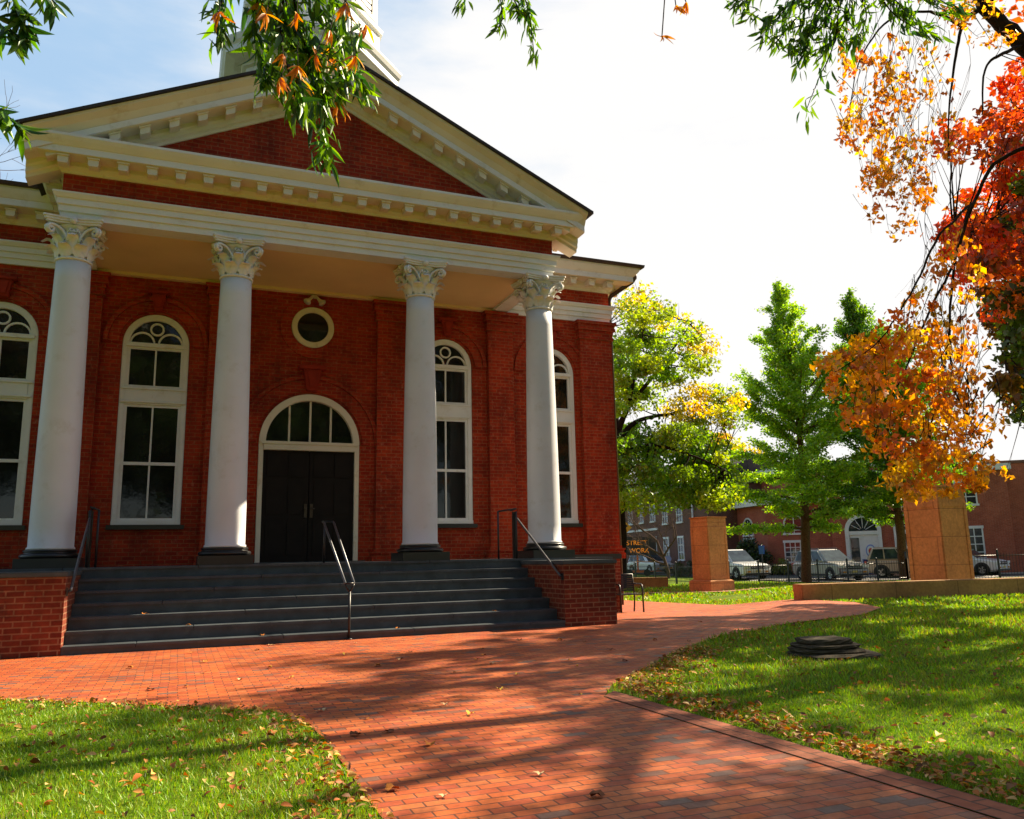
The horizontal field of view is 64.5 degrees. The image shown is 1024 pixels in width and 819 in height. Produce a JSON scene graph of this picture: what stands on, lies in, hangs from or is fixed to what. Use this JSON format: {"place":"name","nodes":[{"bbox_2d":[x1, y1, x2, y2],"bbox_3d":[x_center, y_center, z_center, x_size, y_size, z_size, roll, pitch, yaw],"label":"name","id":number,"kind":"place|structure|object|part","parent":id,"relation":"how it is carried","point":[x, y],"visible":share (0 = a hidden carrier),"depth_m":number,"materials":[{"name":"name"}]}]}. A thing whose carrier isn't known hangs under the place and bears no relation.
{"place":"outdoors","nodes":[
{"label":"outdoors","id":0,"kind":"place"},
{"bbox_2d":[0,599,994,818],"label":"brick path","id":1,"kind":"structure","parent":0,"point":[540,713],"depth_m":6.11,"materials":[{"name":"red brick"}]},
{"bbox_2d":[0,557,616,658],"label":"entrance steps","id":2,"kind":"structure","parent":1,"relation":"on","point":[98,610],"depth_m":12.75,"materials":[{"name":"stone"}]},
{"bbox_2d":[66,506,99,595],"bbox_3d":[-6.299,2.038,11.998,0.174,1.320,2.207,3,-11,-21],"label":"handrail","id":3,"kind":"object","parent":2,"relation":"attached to","point":[87,536],"visible":0.99,"depth_m":12.74,"materials":[{"name":"metal"}]},
{"bbox_2d":[322,521,354,639],"bbox_3d":[-2.842,2.707,13.203,0.206,1.888,2.211,3,-11,-22],"label":"handrail","id":4,"kind":"object","parent":2,"relation":"attached to","point":[325,530],"visible":0.94,"depth_m":12.81,"materials":[{"name":"metal"}]},
{"bbox_2d":[497,508,563,579],"bbox_3d":[0.243,2.385,14.635,0.428,1.321,2.207,3,-11,-22],"label":"handrail","id":5,"kind":"object","parent":2,"relation":"attached to","point":[515,519],"visible":0.99,"depth_m":15.41,"materials":[{"name":"metal"}]},
{"bbox_2d":[350,731,360,734],"bbox_3d":[-1.058,2.184,5.486,0.079,0.028,0.096,-2,-10,4],"label":"fallen leaf","id":6,"kind":"object","parent":1,"relation":"on","point":[353,732],"visible":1,"depth_m":5.48,"materials":[{"name":"brown plant"}]},
{"bbox_2d":[384,783,398,791],"bbox_3d":[-0.611,1.926,4.136,0.079,0.028,0.096,0,-10,-5],"label":"fallen leaf","id":7,"kind":"object","parent":1,"relation":"on","point":[389,786],"visible":1,"depth_m":4.15,"materials":[{"name":"orange plant"}]},
{"bbox_2d":[589,790,604,798],"bbox_3d":[0.405,1.878,3.966,0.096,0.028,0.079,7,-13,-36],"label":"fallen leaf","id":8,"kind":"object","parent":1,"relation":"on","point":[598,792],"visible":1,"depth_m":3.98,"materials":[{"name":"brown plant"}]},
{"bbox_2d":[616,574,644,612],"bbox_3d":[2.683,4.287,18.899,0.582,0.899,0.650,1,-11,-12],"label":"armchair","id":9,"kind":"object","parent":1,"relation":"on","point":[627,584],"visible":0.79,"depth_m":19.13,"materials":[{"name":"black metal"}]},
{"bbox_2d":[0,574,1023,818],"bbox_3d":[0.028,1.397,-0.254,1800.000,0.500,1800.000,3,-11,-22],"label":"ground","id":10,"kind":"structure","parent":0,"point":[378,816],"depth_m":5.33,"materials":[{"name":"green plant"}]},
{"bbox_2d":[0,80,23,180],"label":"bare tree","id":11,"kind":"object","parent":10,"relation":"on","point":[10,143],"depth_m":32.76,"materials":[{"name":"brown plant"}]},
{"bbox_2d":[0,0,644,611],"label":"courthouse","id":12,"kind":"structure","parent":10,"relation":"on","point":[234,330],"depth_m":15.99,"materials":[{"name":"red brick"}]},
{"bbox_2d":[0,302,38,529],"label":"window","id":13,"kind":"structure","parent":12,"relation":"in","point":[19,335],"depth_m":15.23,"materials":[{"name":"white paint"}]},
{"bbox_2d":[105,315,188,529],"bbox_3d":[-7.114,0.200,16.044,1.372,4.304,0.230,3,-11,-22],"label":"window","id":14,"kind":"structure","parent":12,"relation":"in","point":[147,479],"depth_m":16.06,"materials":[{"name":"white paint"}]},
{"bbox_2d":[259,450,353,562],"bbox_3d":[-4.233,2.000,16.883,1.876,2.290,0.167,3,-11,-22],"label":"door","id":15,"kind":"structure","parent":12,"relation":"in","point":[287,506],"depth_m":16.87,"materials":[{"name":"paint"}]},
{"bbox_2d":[292,307,333,347],"bbox_3d":[-4.297,-1.768,17.538,0.900,0.900,0.070,3,-11,-22],"label":"round window","id":16,"kind":"structure","parent":12,"relation":"in","point":[312,327],"depth_m":17.54,"materials":[{"name":"beige paint"}]},
{"bbox_2d":[435,339,477,527],"bbox_3d":[-1.481,0.500,18.314,1.372,4.304,0.230,3,-11,-22],"label":"window","id":17,"kind":"structure","parent":12,"relation":"in","point":[452,362],"depth_m":18.42,"materials":[{"name":"white paint"}]},
{"bbox_2d":[553,349,582,526],"bbox_3d":[0.955,0.629,19.296,1.372,4.304,0.230,3,-11,-22],"label":"window","id":18,"kind":"structure","parent":12,"relation":"in","point":[563,372],"depth_m":19.46,"materials":[{"name":"white paint"}]},
{"bbox_2d":[0,0,975,186],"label":"willow oak tree","id":19,"kind":"object","parent":10,"relation":"on","point":[284,25],"visible":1,"depth_m":4.62,"materials":[{"name":"green plant"}]},
{"bbox_2d":[0,580,1023,818],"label":"leaf litter","id":20,"kind":"object","parent":10,"relation":"on","point":[919,759],"visible":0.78,"depth_m":5.25,"materials":[{"name":"plant"}]},
{"bbox_2d":[626,523,631,564],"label":"warning sign","id":21,"kind":"object","parent":10,"relation":"on","point":[629,527],"visible":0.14,"depth_m":66.39,"materials":[{"name":"metal"}]},
{"bbox_2d":[626,536,658,575],"bbox_3d":[10.204,11.589,64.083,3.000,3.046,0.770,-3,-10,8],"label":"message board","id":22,"kind":"object","parent":10,"relation":"on","point":[634,545],"visible":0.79,"depth_m":64.15,"materials":[{"name":"metal"}]},
{"bbox_2d":[629,577,667,587],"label":"wall","id":23,"kind":"structure","parent":10,"relation":"on","point":[654,581],"depth_m":39.11,"materials":[{"name":"beige stone"}]},
{"bbox_2d":[625,457,673,561],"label":"row house","id":24,"kind":"structure","parent":10,"relation":"on","point":[650,525],"depth_m":82.66,"materials":[{"name":"brown brick"}]},
{"bbox_2d":[628,511,632,524],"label":"window","id":25,"kind":"structure","parent":24,"relation":"in","point":[629,523],"depth_m":87.20,"materials":[{"name":"white paint"}]},
{"bbox_2d":[638,504,643,523],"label":"window","id":26,"kind":"structure","parent":24,"relation":"in","point":[642,521],"depth_m":83.68,"materials":[{"name":"white paint"}]},
{"bbox_2d":[649,505,655,522],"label":"window","id":27,"kind":"structure","parent":24,"relation":"in","point":[652,517],"depth_m":80.37,"materials":[{"name":"grey glass"}]},
{"bbox_2d":[625,505,694,578],"bbox_3d":[8.936,8.427,56.653,5.707,7.084,8.114,3,-11,-22],"label":"bare tree","id":28,"kind":"object","parent":10,"relation":"on","point":[662,554],"visible":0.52,"depth_m":56.09,"materials":[{"name":"brown plant"}]},
{"bbox_2d":[626,561,693,583],"bbox_3d":[6.873,10.505,52.705,0.120,1.289,19.826,2,-11,-19],"label":"iron fence","id":29,"kind":"object","parent":10,"relation":"on","point":[635,570],"visible":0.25,"depth_m":47.54,"materials":[{"name":"black metal"}]},
{"bbox_2d":[665,556,670,564],"bbox_3d":[11.536,11.572,59.960,0.520,1.560,0.070,-3,-10,10],"label":"round sign","id":30,"kind":"object","parent":10,"relation":"on","point":[668,559],"visible":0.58,"depth_m":60.01,"materials":[{"name":"blue metal"}]},
{"bbox_2d":[670,560,692,576],"bbox_3d":[13.172,11.759,59.899,2.617,1.373,2.642,-6,-12,26],"label":"street bush","id":31,"kind":"object","parent":10,"relation":"on","point":[689,563],"visible":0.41,"depth_m":59.66,"materials":[{"name":"green plant"}]},
{"bbox_2d":[611,280,754,573],"bbox_3d":[7.318,1.073,37.002,8.700,14.744,8.031,0,-10,-6],"label":"maple tree","id":32,"kind":"object","parent":10,"relation":"on","point":[683,445],"visible":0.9,"depth_m":35.59,"materials":[{"name":"green plant"}]},
{"bbox_2d":[689,516,734,590],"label":"gate pier","id":33,"kind":"structure","parent":10,"relation":"on","point":[710,560],"depth_m":32.28,"materials":[{"name":"stone"}]},
{"bbox_2d":[653,453,772,571],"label":"brick house","id":34,"kind":"structure","parent":10,"relation":"on","point":[679,549],"depth_m":68.83,"materials":[{"name":"red brick"}]},
{"bbox_2d":[661,504,668,524],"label":"window","id":35,"kind":"structure","parent":34,"relation":"in","point":[663,522],"depth_m":73.57,"materials":[{"name":"grey glass"}]},
{"bbox_2d":[663,537,669,555],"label":"window","id":36,"kind":"structure","parent":34,"relation":"in","point":[666,539],"depth_m":73.11,"materials":[{"name":"white paint"}]},
{"bbox_2d":[676,508,682,523],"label":"window","id":37,"kind":"structure","parent":34,"relation":"in","point":[678,513],"depth_m":70.26,"materials":[{"name":"white paint"}]},
{"bbox_2d":[677,536,685,560],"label":"window","id":38,"kind":"structure","parent":34,"relation":"in","point":[681,549],"depth_m":69.78,"materials":[{"name":"white paint"}]},
{"bbox_2d":[692,429,764,460],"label":"yellow tree","id":39,"kind":"object","parent":10,"relation":"on","point":[737,445],"visible":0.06,"depth_m":71.70,"materials":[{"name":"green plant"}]},
{"bbox_2d":[736,535,774,574],"bbox_3d":[17.485,10.732,59.326,3.460,3.018,3.606,-11,-14,42],"label":"round bush","id":40,"kind":"object","parent":10,"relation":"on","point":[750,547],"visible":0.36,"depth_m":59.02,"materials":[{"name":"green plant"}]},
{"bbox_2d":[759,545,764,578],"bbox_3d":[15.142,9.250,49.094,0.320,2.100,0.070,-4,-11,16],"label":"parking sign","id":41,"kind":"object","parent":10,"relation":"on","point":[761,549],"visible":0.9,"depth_m":49.17,"materials":[{"name":"blue metal"}]},
{"bbox_2d":[772,558,791,574],"bbox_3d":[18.957,11.088,57.059,1.314,1.428,1.451,0,-10,-4],"label":"bush","id":42,"kind":"object","parent":10,"relation":"on","point":[782,562],"visible":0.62,"depth_m":57.05,"materials":[{"name":"green plant"}]},
{"bbox_2d":[771,566,792,574],"bbox_3d":[18.698,11.503,58.009,3.150,0.983,1.149,2,-11,-16],"label":"clipped hedge","id":43,"kind":"object","parent":10,"relation":"on","point":[790,572],"visible":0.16,"depth_m":58.02,"materials":[{"name":"green plant"}]},
{"bbox_2d":[731,460,880,573],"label":"brick hall","id":44,"kind":"structure","parent":10,"relation":"on","point":[783,546],"depth_m":60.03,"materials":[{"name":"red brick"},{"name":"white painted trim"},{"name":"window glass"}]},
{"bbox_2d":[742,518,753,536],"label":"window","id":45,"kind":"structure","parent":44,"relation":"in","point":[747,520],"depth_m":63.26,"materials":[{"name":"white paint"}]},
{"bbox_2d":[783,540,800,563],"bbox_3d":[20.634,10.345,59.051,1.770,1.670,0.140,-8,-13,35],"label":"window","id":46,"kind":"structure","parent":44,"relation":"in","point":[791,547],"depth_m":59.25,"materials":[{"name":"white paint"}]},
{"bbox_2d":[783,516,800,534],"bbox_3d":[20.595,8.407,59.403,1.620,1.510,0.140,-8,-13,35],"label":"window","id":47,"kind":"structure","parent":44,"relation":"in","point":[798,521],"depth_m":59.36,"materials":[{"name":"white paint"}]},
{"bbox_2d":[724,279,890,582],"bbox_3d":[15.568,1.389,43.406,8.874,16.163,7.721,7,-13,-39],"label":"ginkgo tree","id":48,"kind":"object","parent":10,"relation":"on","point":[790,373],"visible":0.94,"depth_m":42.10,"materials":[{"name":"green plant"}]},
{"bbox_2d":[605,691,1023,818],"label":"brick edging","id":49,"kind":"object","parent":10,"relation":"on","point":[996,809],"visible":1,"depth_m":4.46,"materials":[{"name":"red brick"}]},
{"bbox_2d":[729,558,908,582],"bbox_3d":[15.562,8.631,43.416,11.111,1.273,0.112,-1,-10,1],"label":"iron fence","id":50,"kind":"object","parent":10,"relation":"on","point":[816,564],"visible":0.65,"depth_m":43.37,"materials":[{"name":"black metal"}]},
{"bbox_2d":[786,635,883,660],"bbox_3d":[3.620,2.704,9.150,0.952,0.262,0.822,0,-10,-8],"label":"stone stack","id":51,"kind":"object","parent":10,"relation":"on","point":[829,647],"visible":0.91,"depth_m":8.95,"materials":[{"name":"grey stone"}]},
{"bbox_2d":[787,287,980,579],"bbox_3d":[20.348,1.609,44.604,9.858,15.990,10.069,3,-11,-22],"label":"ginkgo tree","id":52,"kind":"object","parent":10,"relation":"on","point":[857,316],"visible":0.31,"depth_m":43.64,"materials":[{"name":"green plant"}]},
{"bbox_2d":[793,577,1023,600],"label":"wall","id":53,"kind":"structure","parent":10,"relation":"on","point":[886,589],"depth_m":19.71,"materials":[{"name":"beige stone"}]},
{"bbox_2d":[903,485,974,580],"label":"gate pier","id":54,"kind":"structure","parent":53,"relation":"on","point":[938,539],"depth_m":21.78,"materials":[{"name":"stone"}]},
{"bbox_2d":[809,0,1023,505],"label":"weeping orange tree","id":55,"kind":"object","parent":10,"relation":"on","point":[926,451],"visible":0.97,"depth_m":12.60,"materials":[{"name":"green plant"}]},
{"bbox_2d":[823,463,1017,571],"bbox_3d":[29.021,8.113,58.074,11.300,7.000,9.550,-6,-11,25],"label":"brick shopfront","id":56,"kind":"object","parent":10,"relation":"on","point":[989,524],"visible":0.3,"depth_m":52.65,"materials":[{"name":"brick"},{"name":"white paint"},{"name":"glass"}]},
{"bbox_2d":[845,515,882,562],"bbox_3d":[23.985,9.179,55.302,2.320,4.110,0.180,-6,-11,25],"label":"doorway","id":57,"kind":"structure","parent":56,"relation":"in","point":[859,530],"depth_m":55.44,"materials":[{"name":"white paint"}]},
{"bbox_2d":[893,514,906,546],"bbox_3d":[26.728,8.888,54.000,2.320,4.110,0.180,-6,-11,25],"label":"doorway","id":58,"kind":"structure","parent":56,"relation":"in","point":[895,538],"depth_m":54.44,"materials":[{"name":"white paint"}]},
{"bbox_2d":[953,481,979,505],"bbox_3d":[29.685,5.457,53.156,1.420,1.720,0.140,-6,-11,25],"label":"window","id":59,"kind":"structure","parent":56,"relation":"in","point":[971,497],"depth_m":52.99,"materials":[{"name":"white paint"}]},
{"bbox_2d":[969,525,985,554],"bbox_3d":[29.753,8.703,52.565,1.620,2.320,0.140,-6,-11,25],"label":"window","id":60,"kind":"structure","parent":56,"relation":"in","point":[976,535],"depth_m":52.49,"materials":[{"name":"white paint"}]},
{"bbox_2d":[867,572,1022,576],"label":"kerb","id":61,"kind":"structure","parent":10,"relation":"on","point":[1001,573],"depth_m":50.15,"materials":[{"name":"concrete"}]},
{"bbox_2d":[904,549,1023,579],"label":"iron fence","id":62,"kind":"object","parent":10,"relation":"on","point":[982,576],"visible":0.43,"depth_m":42.09,"materials":[{"name":"black metal"}]},
{"bbox_2d":[921,0,1023,428],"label":"red maple tree","id":63,"kind":"object","parent":10,"relation":"on","point":[1002,256],"visible":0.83,"depth_m":19.00,"materials":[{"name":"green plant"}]},
{"bbox_2d":[981,460,1023,571],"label":"brick building","id":64,"kind":"structure","parent":10,"relation":"on","point":[1015,486],"depth_m":53.07,"materials":[{"name":"red brick"}]},
{"bbox_2d":[0,0,1023,474],"label":"sky","id":65,"kind":"structure","parent":0,"point":[693,162],"materials":[{"name":"white"}]},
{"bbox_2d":[635,586,784,592],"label":"side path","id":66,"kind":"structure","parent":0,"point":[700,591],"depth_m":31.38,"materials":[{"name":"brick"}]},
{"bbox_2d":[637,572,1023,581],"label":"road","id":67,"kind":"structure","parent":0,"point":[784,577],"depth_m":48.50,"materials":[{"name":"grey asphalt"}]},
{"bbox_2d":[627,555,673,573],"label":"parked car","id":68,"kind":"object","parent":67,"relation":"on","point":[647,565],"visible":0.41,"depth_m":69.36,"materials":[{"name":"white paint"}]},
{"bbox_2d":[728,549,770,579],"bbox_3d":[14.330,9.936,52.147,2.330,1.850,5.042,2,-11,-17],"label":"parked car","id":69,"kind":"object","parent":67,"relation":"on","point":[740,557],"visible":0.56,"depth_m":50.51,"materials":[{"name":"white paint"}]},
{"bbox_2d":[792,548,868,580],"bbox_3d":[18.117,8.840,46.451,2.240,1.820,4.692,1,-11,-13],"label":"parked car","id":70,"kind":"object","parent":67,"relation":"on","point":[827,555],"visible":0.8,"depth_m":45.62,"materials":[{"name":"silver metal"}]},
{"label":"side window","id":71,"kind":"part","parent":70,"relation":"part of","materials":[{"name":"grey glass"}]},
{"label":"side window","id":72,"kind":"part","parent":70,"relation":"part of","materials":[{"name":"grey glass"}]},
{"bbox_2d":[864,547,909,577],"bbox_3d":[23.634,9.050,48.160,4.742,1.800,2.230,-9,-13,36],"label":"parked car","id":73,"kind":"object","parent":67,"relation":"on","point":[885,554],"visible":0.23,"depth_m":48.24,"materials":[{"name":"beige paint"}]},
{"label":"side window","id":74,"kind":"part","parent":73,"relation":"part of","materials":[{"name":"black glass"}]},
{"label":"side window","id":75,"kind":"part","parent":73,"relation":"part of","materials":[{"name":"black glass"}]},
{"bbox_2d":[971,548,1010,574],"bbox_3d":[27.942,9.359,50.166,2.240,1.740,4.542,7,-13,-39],"label":"parked car","id":76,"kind":"object","parent":67,"relation":"on","point":[994,566],"visible":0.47,"depth_m":48.55,"materials":[{"name":"white paint"}]}
]}

